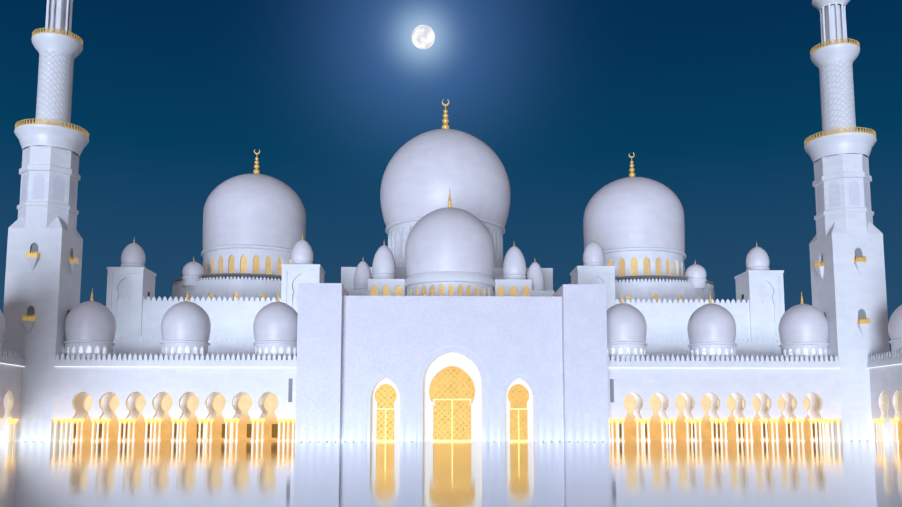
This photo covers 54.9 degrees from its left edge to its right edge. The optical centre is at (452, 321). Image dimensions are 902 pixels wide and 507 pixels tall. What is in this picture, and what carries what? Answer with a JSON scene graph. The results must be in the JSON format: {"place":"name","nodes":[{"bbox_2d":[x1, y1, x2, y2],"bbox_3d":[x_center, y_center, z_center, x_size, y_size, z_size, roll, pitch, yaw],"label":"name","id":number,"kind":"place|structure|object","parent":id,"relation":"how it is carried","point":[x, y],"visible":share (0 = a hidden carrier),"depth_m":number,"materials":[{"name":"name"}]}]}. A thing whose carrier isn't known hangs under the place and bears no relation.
{"place":"outdoors","nodes":[
{"label":"outdoors","id":0,"kind":"place"},
{"bbox_2d":[412,25,434,48],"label":"moon","id":1,"kind":"object","parent":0,"point":[423,36],"visible":1,"depth_m":2820.19,"materials":[{"name":"white"}]},
{"bbox_2d":[106,235,784,341],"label":"prayer hall body","id":2,"kind":"structure","parent":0,"point":[756,310],"depth_m":180.32,"materials":[{"name":"stone"}]},
{"bbox_2d":[172,149,305,300],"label":"dome","id":3,"kind":"structure","parent":2,"relation":"on","point":[254,227],"depth_m":205.48,"materials":[{"name":"stone"}]},
{"bbox_2d":[569,153,714,302],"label":"dome","id":4,"kind":"structure","parent":2,"relation":"on","point":[633,226],"depth_m":208.28,"materials":[{"name":"stone"}]},
{"bbox_2d":[341,100,552,295],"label":"dome","id":5,"kind":"structure","parent":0,"point":[424,173],"depth_m":206.86,"materials":[{"name":"stone"}]},
{"bbox_2d":[0,425,901,506],"bbox_3d":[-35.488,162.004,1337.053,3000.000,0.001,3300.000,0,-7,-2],"label":"courtyard floor","id":6,"kind":"structure","parent":0,"point":[290,473],"depth_m":52.21,"materials":[{"name":"white stone"}]},
{"bbox_2d":[0,310,24,441],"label":"arcade wing","id":7,"kind":"structure","parent":6,"relation":"on","point":[12,365],"depth_m":151.20,"materials":[{"name":"stone"}]},
{"bbox_2d":[0,0,88,441],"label":"minaret","id":8,"kind":"object","parent":6,"relation":"on","point":[43,272],"visible":0.98,"depth_m":159.00,"materials":[{"name":"stone"}]},
{"bbox_2d":[52,353,296,440],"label":"arcade front","id":9,"kind":"object","parent":6,"relation":"on","point":[171,399],"visible":0.92,"depth_m":155.96,"materials":[{"name":"stone"}]},
{"bbox_2d":[64,288,297,359],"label":"small domes","id":10,"kind":"structure","parent":9,"relation":"on","point":[90,327],"depth_m":159.26,"materials":[{"name":"stone"}]},
{"bbox_2d":[295,283,608,441],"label":"facade","id":11,"kind":"structure","parent":6,"relation":"on","point":[451,368],"depth_m":154.55,"materials":[{"name":"stone"}]},
{"bbox_2d":[346,188,553,296],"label":"domes","id":12,"kind":"structure","parent":11,"relation":"on","point":[449,250],"depth_m":170.43,"materials":[{"name":"stone"}]},
{"bbox_2d":[607,354,841,440],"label":"arcade front","id":13,"kind":"object","parent":6,"relation":"on","point":[726,400],"visible":0.92,"depth_m":158.91,"materials":[{"name":"stone"}]},
{"bbox_2d":[607,292,828,360],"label":"small domes","id":14,"kind":"structure","parent":13,"relation":"on","point":[803,329],"depth_m":162.14,"materials":[{"name":"stone"}]},
{"bbox_2d":[804,0,892,440],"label":"minaret","id":15,"kind":"object","parent":6,"relation":"on","point":[848,279],"visible":0.98,"depth_m":163.63,"materials":[{"name":"stone"}]},
{"bbox_2d":[867,305,901,441],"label":"arcade wing","id":16,"kind":"structure","parent":6,"relation":"on","point":[885,372],"depth_m":153.00,"materials":[{"name":"stone"}]},
{"bbox_2d":[0,0,901,424],"label":"sky","id":17,"kind":"structure","parent":0,"point":[716,103],"materials":[{"name":"blue"}]}
]}

